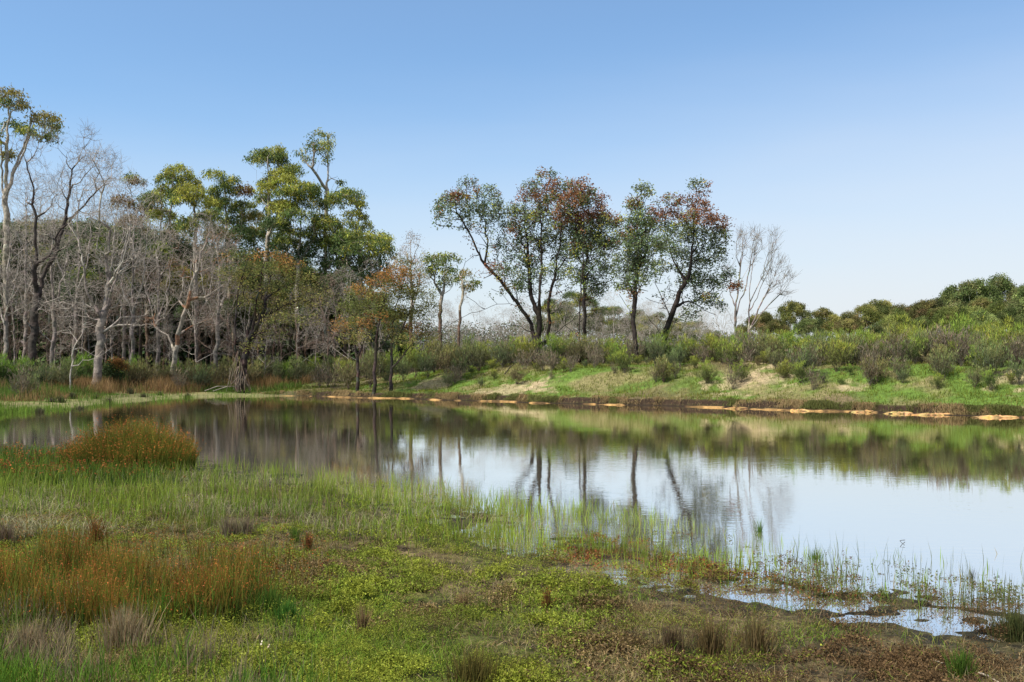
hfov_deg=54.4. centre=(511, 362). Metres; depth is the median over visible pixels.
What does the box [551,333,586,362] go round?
broom shrub
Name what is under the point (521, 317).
forest tree
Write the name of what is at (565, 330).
forest tree
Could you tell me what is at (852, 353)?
thin shrub
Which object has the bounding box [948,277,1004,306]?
umbrella tree
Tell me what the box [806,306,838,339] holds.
umbrella tree
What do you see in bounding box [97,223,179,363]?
forest tree
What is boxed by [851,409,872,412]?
ochre rock
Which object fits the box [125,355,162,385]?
thin shrub
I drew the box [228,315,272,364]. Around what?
forest tree
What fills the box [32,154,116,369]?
dead tree
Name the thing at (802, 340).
broom shrub
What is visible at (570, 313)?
forest tree
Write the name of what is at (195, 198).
eucalypt
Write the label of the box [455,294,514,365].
forest tree
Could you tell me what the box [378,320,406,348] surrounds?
forest tree
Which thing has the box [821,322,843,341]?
broom shrub
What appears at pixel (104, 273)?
forest tree
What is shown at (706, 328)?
forest tree
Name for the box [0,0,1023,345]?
sky
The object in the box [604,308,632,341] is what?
forest tree
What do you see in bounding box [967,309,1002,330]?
umbrella tree
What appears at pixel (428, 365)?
thin shrub
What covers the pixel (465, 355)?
thin shrub
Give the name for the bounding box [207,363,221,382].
thin shrub
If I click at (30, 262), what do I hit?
forest tree
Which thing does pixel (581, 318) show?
forest tree
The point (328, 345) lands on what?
forest tree
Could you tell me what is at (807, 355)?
thin shrub
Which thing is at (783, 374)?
broom shrub
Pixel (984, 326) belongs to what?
broom shrub
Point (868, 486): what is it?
pond water
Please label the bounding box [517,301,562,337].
forest tree
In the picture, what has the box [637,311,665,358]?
forest tree
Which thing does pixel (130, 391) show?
sedge tussock
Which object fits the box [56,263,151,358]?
forest tree
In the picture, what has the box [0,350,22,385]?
broom shrub
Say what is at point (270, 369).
thin shrub
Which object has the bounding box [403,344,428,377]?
broom shrub
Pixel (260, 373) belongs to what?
thin shrub
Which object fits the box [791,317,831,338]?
umbrella tree
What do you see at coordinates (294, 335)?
forest tree
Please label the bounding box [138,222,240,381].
dead tree
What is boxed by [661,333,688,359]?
broom shrub
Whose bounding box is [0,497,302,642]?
red rush
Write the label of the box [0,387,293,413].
shore sedge
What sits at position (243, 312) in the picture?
forest tree
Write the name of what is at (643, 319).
forest tree
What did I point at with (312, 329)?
forest tree
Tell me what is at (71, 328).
forest tree
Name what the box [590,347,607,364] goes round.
bare shrub
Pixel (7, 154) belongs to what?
eucalypt
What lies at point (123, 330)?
dead tree
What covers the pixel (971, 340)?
thin shrub
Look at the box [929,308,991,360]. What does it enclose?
broom shrub
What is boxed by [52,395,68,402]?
sedge tussock
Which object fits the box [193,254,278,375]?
forest tree
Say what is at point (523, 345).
broom shrub
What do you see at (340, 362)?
broom shrub
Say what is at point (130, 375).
thin shrub
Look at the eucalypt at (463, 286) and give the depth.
64.86 m
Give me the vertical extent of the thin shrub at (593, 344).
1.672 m
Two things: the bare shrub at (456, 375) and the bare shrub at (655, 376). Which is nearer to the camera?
the bare shrub at (655, 376)
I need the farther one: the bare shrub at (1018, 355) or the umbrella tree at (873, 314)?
the umbrella tree at (873, 314)
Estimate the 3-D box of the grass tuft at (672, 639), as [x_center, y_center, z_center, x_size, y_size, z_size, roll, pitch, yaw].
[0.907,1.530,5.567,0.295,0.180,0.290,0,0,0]
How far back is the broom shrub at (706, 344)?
47.49 m
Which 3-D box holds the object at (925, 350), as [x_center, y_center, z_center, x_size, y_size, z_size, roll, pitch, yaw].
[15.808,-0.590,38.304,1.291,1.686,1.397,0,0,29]
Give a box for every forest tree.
[0,205,65,364]
[0,216,97,364]
[0,217,78,356]
[0,219,32,292]
[0,239,51,310]
[0,285,81,359]
[0,312,24,358]
[2,306,43,365]
[11,223,84,372]
[18,213,101,359]
[18,218,81,372]
[38,313,71,363]
[40,214,102,366]
[43,235,129,371]
[45,310,80,369]
[47,291,92,363]
[54,273,121,367]
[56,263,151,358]
[63,217,142,358]
[68,239,118,311]
[68,255,154,360]
[76,220,166,358]
[77,253,180,361]
[79,219,164,359]
[79,272,144,359]
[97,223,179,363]
[104,289,156,360]
[113,235,192,369]
[117,299,163,345]
[128,255,192,370]
[143,305,179,363]
[146,314,182,363]
[156,282,221,367]
[162,271,243,364]
[170,249,189,341]
[172,284,224,320]
[174,244,241,369]
[174,271,250,365]
[178,293,190,358]
[188,255,226,362]
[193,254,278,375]
[198,263,261,369]
[208,275,279,360]
[226,268,263,366]
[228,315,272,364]
[233,265,259,359]
[238,259,302,371]
[248,261,294,371]
[250,308,294,381]
[253,288,320,361]
[262,263,315,363]
[266,270,333,365]
[269,284,346,380]
[270,283,324,365]
[270,313,319,365]
[293,271,346,376]
[297,272,345,364]
[298,256,367,357]
[300,286,359,366]
[307,257,380,363]
[320,293,390,376]
[326,290,357,337]
[336,303,358,377]
[346,297,399,353]
[353,276,395,371]
[353,312,384,363]
[366,323,396,372]
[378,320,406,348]
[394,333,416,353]
[405,298,457,349]
[418,304,462,349]
[431,303,456,345]
[437,302,480,345]
[442,316,466,344]
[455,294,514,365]
[460,320,479,345]
[471,300,525,345]
[474,310,504,344]
[484,320,500,345]
[489,303,529,360]
[490,321,516,344]
[503,295,530,336]
[504,306,532,341]
[508,312,546,340]
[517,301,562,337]
[519,305,554,342]
[533,301,567,348]
[542,296,577,338]
[543,288,600,360]
[544,293,588,363]
[549,320,573,346]
[552,305,574,335]
[562,289,602,341]
[565,294,598,347]
[565,313,588,337]
[566,303,607,340]
[587,306,614,342]
[589,307,607,341]
[594,317,610,360]
[597,292,642,343]
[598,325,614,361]
[599,304,631,343]
[602,291,660,361]
[602,311,627,341]
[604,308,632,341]
[612,304,646,359]
[619,308,650,333]
[619,310,651,342]
[622,306,660,344]
[630,290,683,344]
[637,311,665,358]
[638,300,670,342]
[639,306,669,344]
[656,307,691,343]
[659,301,700,338]
[661,317,682,343]
[670,313,685,337]
[673,306,710,341]
[681,321,704,341]
[684,303,719,343]
[684,312,707,344]
[698,316,714,340]
[703,330,721,339]
[704,297,741,339]
[711,305,736,338]
[715,310,751,337]
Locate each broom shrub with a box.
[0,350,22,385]
[4,359,18,385]
[14,350,34,380]
[61,348,93,380]
[82,354,102,376]
[119,354,139,386]
[166,357,186,373]
[279,356,293,383]
[302,353,323,378]
[328,353,351,381]
[381,353,394,371]
[385,345,404,374]
[397,345,415,371]
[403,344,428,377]
[468,339,495,366]
[477,343,496,366]
[485,356,501,369]
[490,366,498,378]
[499,337,525,364]
[510,334,546,362]
[532,359,543,370]
[535,331,569,362]
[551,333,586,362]
[556,356,569,371]
[598,337,617,361]
[600,336,627,359]
[609,342,629,361]
[612,331,628,354]
[612,346,634,372]
[624,336,644,360]
[632,355,643,363]
[645,334,673,358]
[649,328,673,358]
[651,363,674,381]
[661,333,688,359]
[676,334,698,361]
[688,356,702,367]
[693,356,717,383]
[694,335,717,359]
[695,341,722,361]
[698,332,727,360]
[699,332,721,361]
[709,335,727,362]
[716,338,747,369]
[724,334,744,351]
[729,358,751,383]
[730,324,755,358]
[754,351,774,364]
[762,328,805,359]
[773,357,795,376]
[776,366,789,377]
[778,323,807,353]
[781,333,800,359]
[784,336,817,358]
[788,357,812,382]
[817,332,857,371]
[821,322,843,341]
[827,332,849,345]
[836,375,846,383]
[841,329,874,359]
[845,363,855,372]
[856,328,886,357]
[889,312,934,360]
[895,324,918,360]
[898,327,926,359]
[901,330,928,363]
[928,371,946,388]
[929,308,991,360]
[934,319,960,334]
[938,338,962,358]
[951,313,990,332]
[964,351,993,371]
[966,313,1005,334]
[966,344,978,366]
[976,313,1023,346]
[979,364,1002,389]
[980,326,1023,366]
[997,321,1023,343]
[1002,372,1017,383]
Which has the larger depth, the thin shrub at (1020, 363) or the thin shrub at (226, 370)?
the thin shrub at (226, 370)
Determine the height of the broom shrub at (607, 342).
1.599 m
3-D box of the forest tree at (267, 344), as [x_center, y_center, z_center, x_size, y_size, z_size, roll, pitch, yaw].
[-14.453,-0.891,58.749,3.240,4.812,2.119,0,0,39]
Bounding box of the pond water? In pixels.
[0,396,1023,641]
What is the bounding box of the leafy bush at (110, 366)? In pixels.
[92,354,131,383]
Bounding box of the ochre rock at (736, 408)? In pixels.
[724,407,745,408]
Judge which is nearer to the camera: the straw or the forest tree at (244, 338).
the straw
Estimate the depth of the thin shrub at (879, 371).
36.49 m
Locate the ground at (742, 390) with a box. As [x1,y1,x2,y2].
[0,360,1023,681]
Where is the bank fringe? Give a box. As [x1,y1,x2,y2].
[251,389,1023,416]
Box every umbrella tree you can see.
[732,323,755,339]
[742,310,774,333]
[757,318,795,337]
[773,300,812,338]
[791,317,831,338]
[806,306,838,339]
[831,310,864,335]
[852,303,886,333]
[863,323,886,336]
[864,299,894,322]
[881,308,918,331]
[884,303,913,319]
[902,298,945,321]
[912,316,935,332]
[919,306,942,331]
[927,305,968,328]
[935,284,975,361]
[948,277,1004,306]
[956,305,983,316]
[964,295,992,308]
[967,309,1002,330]
[981,299,1022,331]
[985,272,1020,301]
[994,306,1023,331]
[1002,284,1023,318]
[1004,290,1016,301]
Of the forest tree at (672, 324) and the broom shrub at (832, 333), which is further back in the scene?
the forest tree at (672, 324)
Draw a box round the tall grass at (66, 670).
[0,573,355,681]
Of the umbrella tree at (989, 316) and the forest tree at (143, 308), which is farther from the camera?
the umbrella tree at (989, 316)
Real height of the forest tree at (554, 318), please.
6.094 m
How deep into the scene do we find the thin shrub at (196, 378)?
52.70 m
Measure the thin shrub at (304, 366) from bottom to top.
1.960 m
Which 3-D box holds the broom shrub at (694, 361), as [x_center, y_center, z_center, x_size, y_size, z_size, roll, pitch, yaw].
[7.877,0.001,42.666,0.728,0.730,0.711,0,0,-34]
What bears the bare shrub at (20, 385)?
on the ground at (742, 390)
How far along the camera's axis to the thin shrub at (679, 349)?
43.38 m
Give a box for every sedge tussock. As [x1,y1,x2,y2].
[34,406,46,412]
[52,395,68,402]
[66,391,78,398]
[71,405,90,408]
[122,387,135,393]
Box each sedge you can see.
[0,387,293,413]
[0,438,1021,596]
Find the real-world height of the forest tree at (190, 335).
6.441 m
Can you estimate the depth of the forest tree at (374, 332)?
67.05 m
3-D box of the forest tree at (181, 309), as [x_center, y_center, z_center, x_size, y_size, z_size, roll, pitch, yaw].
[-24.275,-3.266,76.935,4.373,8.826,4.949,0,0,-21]
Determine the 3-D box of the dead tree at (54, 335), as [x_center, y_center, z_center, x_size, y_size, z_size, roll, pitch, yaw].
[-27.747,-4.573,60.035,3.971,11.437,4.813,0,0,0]
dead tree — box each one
[0,119,136,368]
[0,162,69,366]
[0,211,47,363]
[21,192,89,369]
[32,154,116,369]
[39,142,172,386]
[56,322,110,386]
[89,167,155,372]
[93,190,168,360]
[134,218,185,375]
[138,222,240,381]
[159,235,230,368]
[184,206,243,382]
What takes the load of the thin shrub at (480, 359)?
on the ground at (742, 390)
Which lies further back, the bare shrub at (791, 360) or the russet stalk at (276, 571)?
the bare shrub at (791, 360)
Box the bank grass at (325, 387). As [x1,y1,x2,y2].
[270,358,1023,407]
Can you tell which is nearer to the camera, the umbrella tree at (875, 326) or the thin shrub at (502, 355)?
the thin shrub at (502, 355)
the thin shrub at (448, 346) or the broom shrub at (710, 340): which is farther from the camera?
the thin shrub at (448, 346)
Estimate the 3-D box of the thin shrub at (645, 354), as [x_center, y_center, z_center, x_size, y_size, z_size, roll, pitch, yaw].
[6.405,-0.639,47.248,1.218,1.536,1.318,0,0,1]
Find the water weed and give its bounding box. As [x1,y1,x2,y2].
[551,524,1023,620]
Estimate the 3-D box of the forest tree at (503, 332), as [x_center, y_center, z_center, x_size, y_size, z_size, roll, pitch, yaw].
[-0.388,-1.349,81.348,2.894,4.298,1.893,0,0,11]
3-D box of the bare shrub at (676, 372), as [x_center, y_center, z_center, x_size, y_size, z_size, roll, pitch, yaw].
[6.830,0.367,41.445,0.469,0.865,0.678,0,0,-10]
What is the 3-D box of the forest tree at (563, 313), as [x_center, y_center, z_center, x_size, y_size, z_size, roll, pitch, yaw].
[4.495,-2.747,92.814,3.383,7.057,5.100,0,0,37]
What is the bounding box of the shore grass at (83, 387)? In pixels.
[0,366,322,402]
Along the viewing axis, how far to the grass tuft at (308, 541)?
8.51 m
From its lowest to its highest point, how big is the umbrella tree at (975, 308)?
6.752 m
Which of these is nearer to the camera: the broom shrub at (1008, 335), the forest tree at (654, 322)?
the broom shrub at (1008, 335)
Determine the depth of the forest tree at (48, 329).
80.90 m
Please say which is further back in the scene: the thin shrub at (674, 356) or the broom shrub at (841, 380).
the thin shrub at (674, 356)
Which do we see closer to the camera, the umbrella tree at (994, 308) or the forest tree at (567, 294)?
the forest tree at (567, 294)
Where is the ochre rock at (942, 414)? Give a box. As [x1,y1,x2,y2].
[908,413,952,415]
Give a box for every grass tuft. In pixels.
[0,522,26,544]
[0,612,70,660]
[67,592,170,657]
[82,510,111,543]
[213,514,244,538]
[235,515,258,536]
[247,581,294,618]
[267,595,306,625]
[287,526,303,542]
[301,530,317,548]
[349,599,376,635]
[435,640,515,681]
[453,590,470,606]
[540,585,556,611]
[649,621,695,652]
[681,611,742,660]
[721,610,791,661]
[753,515,764,532]
[802,549,824,559]
[876,586,886,597]
[938,643,982,680]
[979,603,1023,642]
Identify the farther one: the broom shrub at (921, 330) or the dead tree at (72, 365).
the dead tree at (72, 365)
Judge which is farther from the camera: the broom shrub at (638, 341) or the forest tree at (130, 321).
the forest tree at (130, 321)
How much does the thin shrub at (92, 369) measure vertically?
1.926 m
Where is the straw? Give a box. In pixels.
[0,463,561,538]
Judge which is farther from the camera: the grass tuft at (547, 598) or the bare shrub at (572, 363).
the bare shrub at (572, 363)
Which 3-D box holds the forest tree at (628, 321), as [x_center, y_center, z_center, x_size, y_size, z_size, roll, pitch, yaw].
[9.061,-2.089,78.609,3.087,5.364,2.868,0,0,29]
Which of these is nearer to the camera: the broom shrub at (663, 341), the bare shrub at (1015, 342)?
the bare shrub at (1015, 342)
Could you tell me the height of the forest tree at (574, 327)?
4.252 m
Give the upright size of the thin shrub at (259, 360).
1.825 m
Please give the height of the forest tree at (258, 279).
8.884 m
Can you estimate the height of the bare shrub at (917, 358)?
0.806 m
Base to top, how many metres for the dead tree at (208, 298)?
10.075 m
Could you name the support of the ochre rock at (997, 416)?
on the ground at (742, 390)
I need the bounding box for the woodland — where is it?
[0,209,426,374]
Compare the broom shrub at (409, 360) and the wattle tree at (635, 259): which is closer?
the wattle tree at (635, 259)
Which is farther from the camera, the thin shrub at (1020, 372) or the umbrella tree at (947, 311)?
the umbrella tree at (947, 311)
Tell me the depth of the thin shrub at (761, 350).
42.16 m
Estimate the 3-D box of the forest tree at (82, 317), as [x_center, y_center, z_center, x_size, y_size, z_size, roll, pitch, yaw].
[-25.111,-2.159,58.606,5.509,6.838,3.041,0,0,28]
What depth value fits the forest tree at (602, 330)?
76.42 m
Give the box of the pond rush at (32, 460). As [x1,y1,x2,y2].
[0,440,188,486]
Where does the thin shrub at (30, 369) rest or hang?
on the ground at (742, 390)
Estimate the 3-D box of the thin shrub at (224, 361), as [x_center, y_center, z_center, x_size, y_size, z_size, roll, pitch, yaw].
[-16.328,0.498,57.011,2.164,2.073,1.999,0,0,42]
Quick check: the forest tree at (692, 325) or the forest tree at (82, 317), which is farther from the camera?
the forest tree at (692, 325)
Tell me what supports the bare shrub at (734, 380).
on the ground at (742, 390)
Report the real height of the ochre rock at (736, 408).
0.134 m
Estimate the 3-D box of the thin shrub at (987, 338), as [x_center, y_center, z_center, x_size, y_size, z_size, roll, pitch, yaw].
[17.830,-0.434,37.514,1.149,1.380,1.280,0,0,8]
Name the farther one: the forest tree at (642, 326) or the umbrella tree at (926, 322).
the umbrella tree at (926, 322)
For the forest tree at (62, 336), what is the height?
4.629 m
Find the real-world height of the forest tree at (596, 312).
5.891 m
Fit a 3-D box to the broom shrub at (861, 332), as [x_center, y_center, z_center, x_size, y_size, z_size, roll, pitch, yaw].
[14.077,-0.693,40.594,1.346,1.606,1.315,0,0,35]
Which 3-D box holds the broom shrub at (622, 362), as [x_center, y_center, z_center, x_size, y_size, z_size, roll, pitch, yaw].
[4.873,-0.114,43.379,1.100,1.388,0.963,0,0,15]
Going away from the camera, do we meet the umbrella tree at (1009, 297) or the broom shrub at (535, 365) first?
the broom shrub at (535, 365)
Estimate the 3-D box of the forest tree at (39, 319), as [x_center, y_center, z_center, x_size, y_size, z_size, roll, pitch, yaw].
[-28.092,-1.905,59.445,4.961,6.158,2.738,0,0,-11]
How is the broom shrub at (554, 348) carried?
on the ground at (742, 390)
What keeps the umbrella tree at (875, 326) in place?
on the ground at (742, 390)
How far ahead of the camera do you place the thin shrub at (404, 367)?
50.96 m
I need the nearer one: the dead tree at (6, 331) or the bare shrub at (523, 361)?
the bare shrub at (523, 361)
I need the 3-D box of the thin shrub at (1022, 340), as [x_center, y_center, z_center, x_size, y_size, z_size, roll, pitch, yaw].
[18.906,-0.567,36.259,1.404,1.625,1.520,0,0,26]
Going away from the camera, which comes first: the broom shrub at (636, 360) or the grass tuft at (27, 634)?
the grass tuft at (27, 634)
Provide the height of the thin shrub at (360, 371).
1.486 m
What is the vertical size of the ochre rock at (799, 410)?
0.135 m
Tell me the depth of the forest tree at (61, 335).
84.79 m
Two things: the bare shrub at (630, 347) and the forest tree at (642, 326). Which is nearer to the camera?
the bare shrub at (630, 347)
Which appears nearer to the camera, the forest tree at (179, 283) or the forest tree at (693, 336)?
the forest tree at (179, 283)
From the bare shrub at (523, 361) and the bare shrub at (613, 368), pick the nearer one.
the bare shrub at (613, 368)
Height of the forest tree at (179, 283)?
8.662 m
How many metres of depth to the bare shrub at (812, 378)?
36.93 m
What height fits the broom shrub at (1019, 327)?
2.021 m
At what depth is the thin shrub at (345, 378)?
50.52 m
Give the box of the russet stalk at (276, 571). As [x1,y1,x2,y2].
[0,508,342,610]
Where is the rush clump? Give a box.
[55,412,203,474]
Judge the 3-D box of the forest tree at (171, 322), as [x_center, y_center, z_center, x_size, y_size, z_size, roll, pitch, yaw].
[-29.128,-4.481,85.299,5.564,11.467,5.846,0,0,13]
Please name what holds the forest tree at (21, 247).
on the ground at (742, 390)
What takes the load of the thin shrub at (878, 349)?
on the ground at (742, 390)
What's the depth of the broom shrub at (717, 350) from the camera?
42.57 m
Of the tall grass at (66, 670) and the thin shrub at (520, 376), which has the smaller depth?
the tall grass at (66, 670)
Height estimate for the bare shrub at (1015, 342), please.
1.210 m
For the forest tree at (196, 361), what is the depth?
58.92 m
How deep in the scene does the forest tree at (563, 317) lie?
84.02 m
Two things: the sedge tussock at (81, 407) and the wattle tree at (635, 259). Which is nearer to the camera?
the sedge tussock at (81, 407)
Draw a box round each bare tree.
[721,221,764,336]
[747,225,797,340]
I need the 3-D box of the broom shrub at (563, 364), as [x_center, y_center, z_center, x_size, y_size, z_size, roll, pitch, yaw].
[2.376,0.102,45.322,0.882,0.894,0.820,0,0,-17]
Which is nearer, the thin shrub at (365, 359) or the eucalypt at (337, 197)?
the thin shrub at (365, 359)
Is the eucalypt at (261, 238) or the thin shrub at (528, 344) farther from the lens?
the eucalypt at (261, 238)
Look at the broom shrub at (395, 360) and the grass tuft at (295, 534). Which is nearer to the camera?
the grass tuft at (295, 534)
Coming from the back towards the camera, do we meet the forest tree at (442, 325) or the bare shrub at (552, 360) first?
the forest tree at (442, 325)
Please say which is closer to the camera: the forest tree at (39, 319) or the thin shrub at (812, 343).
the thin shrub at (812, 343)
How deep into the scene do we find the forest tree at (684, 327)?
76.91 m
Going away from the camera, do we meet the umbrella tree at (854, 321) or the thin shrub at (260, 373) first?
the thin shrub at (260, 373)
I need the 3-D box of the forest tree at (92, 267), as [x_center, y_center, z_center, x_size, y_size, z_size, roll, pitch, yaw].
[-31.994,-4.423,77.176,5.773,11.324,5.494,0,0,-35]
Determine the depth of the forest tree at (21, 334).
59.38 m
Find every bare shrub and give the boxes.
[5,364,39,395]
[164,366,188,389]
[307,365,332,387]
[316,356,351,387]
[443,361,469,383]
[491,339,513,359]
[511,349,538,368]
[530,346,550,370]
[538,347,562,370]
[556,340,571,362]
[564,353,579,371]
[584,342,602,366]
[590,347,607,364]
[607,362,618,373]
[611,332,652,361]
[649,368,658,381]
[670,363,680,378]
[678,341,699,360]
[691,342,714,363]
[708,329,738,361]
[719,367,743,388]
[724,342,756,368]
[737,327,768,362]
[778,347,803,367]
[791,345,825,373]
[799,365,824,389]
[855,351,885,385]
[857,338,881,359]
[857,338,890,363]
[881,332,913,365]
[886,356,909,379]
[909,348,924,362]
[921,321,954,352]
[925,326,955,356]
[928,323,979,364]
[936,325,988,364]
[949,334,974,366]
[999,334,1022,358]
[1000,332,1020,365]
[1005,339,1023,365]
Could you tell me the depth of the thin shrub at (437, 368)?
54.83 m
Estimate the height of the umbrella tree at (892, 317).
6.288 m
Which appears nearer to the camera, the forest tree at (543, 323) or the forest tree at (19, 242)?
the forest tree at (19, 242)
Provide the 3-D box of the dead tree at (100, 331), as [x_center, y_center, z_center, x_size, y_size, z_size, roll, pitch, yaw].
[-20.796,-4.721,50.719,6.380,12.905,4.893,0,0,0]
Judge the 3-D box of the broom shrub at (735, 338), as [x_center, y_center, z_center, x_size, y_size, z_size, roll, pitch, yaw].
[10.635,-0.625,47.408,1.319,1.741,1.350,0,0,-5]
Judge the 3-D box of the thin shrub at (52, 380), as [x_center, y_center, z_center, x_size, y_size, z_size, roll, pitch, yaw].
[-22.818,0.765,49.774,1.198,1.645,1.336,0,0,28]
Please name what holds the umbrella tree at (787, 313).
on the ground at (742, 390)
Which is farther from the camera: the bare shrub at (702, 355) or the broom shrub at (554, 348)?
the broom shrub at (554, 348)
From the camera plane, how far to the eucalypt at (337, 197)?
67.42 m
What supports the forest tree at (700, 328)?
on the ground at (742, 390)
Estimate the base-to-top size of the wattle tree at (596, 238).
9.644 m
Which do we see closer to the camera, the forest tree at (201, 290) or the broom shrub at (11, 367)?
the broom shrub at (11, 367)
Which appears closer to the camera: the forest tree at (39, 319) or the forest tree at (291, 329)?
the forest tree at (39, 319)
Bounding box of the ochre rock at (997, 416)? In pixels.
[975,415,1017,417]
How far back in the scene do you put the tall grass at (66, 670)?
4.89 m
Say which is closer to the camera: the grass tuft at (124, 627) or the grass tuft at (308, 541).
the grass tuft at (124, 627)
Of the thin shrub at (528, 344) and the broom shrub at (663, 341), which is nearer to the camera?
the broom shrub at (663, 341)
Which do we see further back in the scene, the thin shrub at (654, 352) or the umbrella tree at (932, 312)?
the umbrella tree at (932, 312)
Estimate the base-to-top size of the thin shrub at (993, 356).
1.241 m
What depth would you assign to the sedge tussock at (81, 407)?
36.17 m
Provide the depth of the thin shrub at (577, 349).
48.52 m
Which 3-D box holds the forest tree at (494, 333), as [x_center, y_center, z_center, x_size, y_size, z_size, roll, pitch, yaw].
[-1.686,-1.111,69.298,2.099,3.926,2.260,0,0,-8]
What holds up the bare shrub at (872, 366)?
on the ground at (742, 390)
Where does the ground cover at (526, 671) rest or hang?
on the ground at (742, 390)
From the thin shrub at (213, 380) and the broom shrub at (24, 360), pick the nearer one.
the broom shrub at (24, 360)
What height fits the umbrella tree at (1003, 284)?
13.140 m
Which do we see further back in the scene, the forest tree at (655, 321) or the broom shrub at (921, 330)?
the forest tree at (655, 321)
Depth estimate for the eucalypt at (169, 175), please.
69.73 m
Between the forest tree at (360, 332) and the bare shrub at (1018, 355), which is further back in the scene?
the forest tree at (360, 332)
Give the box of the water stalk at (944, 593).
[616,511,1023,612]
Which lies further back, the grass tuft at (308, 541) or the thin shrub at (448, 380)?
the thin shrub at (448, 380)
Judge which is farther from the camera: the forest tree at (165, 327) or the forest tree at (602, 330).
the forest tree at (602, 330)
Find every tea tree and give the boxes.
[213,246,334,392]
[328,281,388,390]
[350,266,410,394]
[380,254,444,390]
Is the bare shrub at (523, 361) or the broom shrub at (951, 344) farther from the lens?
the bare shrub at (523, 361)
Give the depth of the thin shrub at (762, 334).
42.88 m
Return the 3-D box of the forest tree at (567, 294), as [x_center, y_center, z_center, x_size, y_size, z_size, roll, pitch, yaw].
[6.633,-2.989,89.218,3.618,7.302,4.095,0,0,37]
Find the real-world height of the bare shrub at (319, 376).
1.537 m
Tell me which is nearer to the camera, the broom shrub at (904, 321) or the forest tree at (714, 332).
the broom shrub at (904, 321)
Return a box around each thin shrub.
[13,372,39,395]
[17,359,46,381]
[19,353,59,387]
[43,364,61,386]
[49,355,78,385]
[85,355,116,378]
[124,355,152,385]
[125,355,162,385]
[151,363,177,380]
[154,359,180,377]
[169,358,212,387]
[185,360,214,388]
[190,360,222,385]
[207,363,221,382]
[208,355,247,383]
[219,359,258,385]
[228,357,264,382]
[250,363,267,382]
[253,356,270,372]
[259,353,279,375]
[272,360,285,380]
[286,353,311,380]
[297,356,317,378]
[313,353,337,386]
[330,358,371,389]
[341,357,355,375]
[348,360,367,379]
[351,349,385,377]
[352,347,398,387]
[378,365,392,383]
[396,356,413,380]
[415,349,438,376]
[421,333,455,372]
[424,341,451,370]
[430,343,458,372]
[432,332,470,362]
[439,370,454,387]
[441,347,458,369]
[450,355,470,377]
[453,333,477,366]
[460,341,490,370]
[477,375,484,385]
[486,335,516,367]
[501,335,518,362]
[508,362,529,383]
[514,335,543,363]
[561,330,593,361]
[565,336,586,361]
[577,335,607,362]
[637,335,656,359]
[643,335,667,363]
[644,353,676,382]
[665,349,682,366]
[667,342,688,366]
[734,336,752,361]
[743,329,769,360]
[753,333,786,354]
[754,340,773,362]
[754,355,762,364]
[765,343,791,371]
[785,342,821,377]
[797,328,831,350]
[802,335,829,362]
[805,337,828,364]
[816,370,829,381]
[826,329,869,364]
[831,337,860,365]
[835,329,865,365]
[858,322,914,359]
[859,355,891,383]
[864,343,891,363]
[874,342,896,362]
[888,355,914,373]
[890,340,910,363]
[895,368,908,382]
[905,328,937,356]
[907,330,938,355]
[919,342,950,374]
[927,346,959,379]
[962,336,989,363]
[962,362,987,386]
[969,327,993,347]
[970,337,1012,374]
[971,338,1006,363]
[977,346,1014,373]
[980,334,997,347]
[985,322,1000,335]
[1003,354,1023,383]
[1012,328,1023,350]
[1013,355,1023,366]
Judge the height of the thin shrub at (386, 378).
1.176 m
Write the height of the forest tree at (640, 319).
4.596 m
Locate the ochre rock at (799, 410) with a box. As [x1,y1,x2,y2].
[790,409,808,410]
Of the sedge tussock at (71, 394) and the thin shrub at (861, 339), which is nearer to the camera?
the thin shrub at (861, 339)
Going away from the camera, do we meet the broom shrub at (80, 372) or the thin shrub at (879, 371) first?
the thin shrub at (879, 371)
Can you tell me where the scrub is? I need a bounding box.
[405,312,1005,370]
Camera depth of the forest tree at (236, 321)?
57.94 m
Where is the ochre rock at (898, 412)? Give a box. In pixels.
[883,411,911,413]
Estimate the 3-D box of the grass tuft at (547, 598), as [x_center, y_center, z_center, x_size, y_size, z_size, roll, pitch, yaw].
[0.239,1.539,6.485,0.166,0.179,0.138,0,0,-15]
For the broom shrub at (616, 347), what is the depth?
45.92 m
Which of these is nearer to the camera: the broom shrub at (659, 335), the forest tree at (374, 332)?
the broom shrub at (659, 335)
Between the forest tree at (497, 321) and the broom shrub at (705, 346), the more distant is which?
the forest tree at (497, 321)
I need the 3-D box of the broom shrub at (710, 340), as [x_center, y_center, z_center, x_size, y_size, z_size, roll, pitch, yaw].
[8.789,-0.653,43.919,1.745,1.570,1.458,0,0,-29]
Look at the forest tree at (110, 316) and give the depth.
78.76 m
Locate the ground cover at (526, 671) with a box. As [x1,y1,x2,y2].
[0,478,1023,681]
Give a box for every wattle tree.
[429,166,611,364]
[549,174,626,364]
[606,179,672,358]
[642,177,745,361]
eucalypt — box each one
[0,85,67,363]
[106,171,188,369]
[132,162,206,366]
[164,179,230,367]
[199,167,262,373]
[213,210,315,365]
[242,143,308,375]
[254,179,341,366]
[290,127,346,363]
[312,185,377,360]
[317,227,401,376]
[389,230,432,370]
[417,251,465,368]
[451,269,482,368]
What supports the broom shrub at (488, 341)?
on the ground at (742, 390)
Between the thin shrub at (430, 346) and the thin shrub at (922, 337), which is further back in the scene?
the thin shrub at (430, 346)
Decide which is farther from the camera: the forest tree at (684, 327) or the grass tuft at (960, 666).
the forest tree at (684, 327)

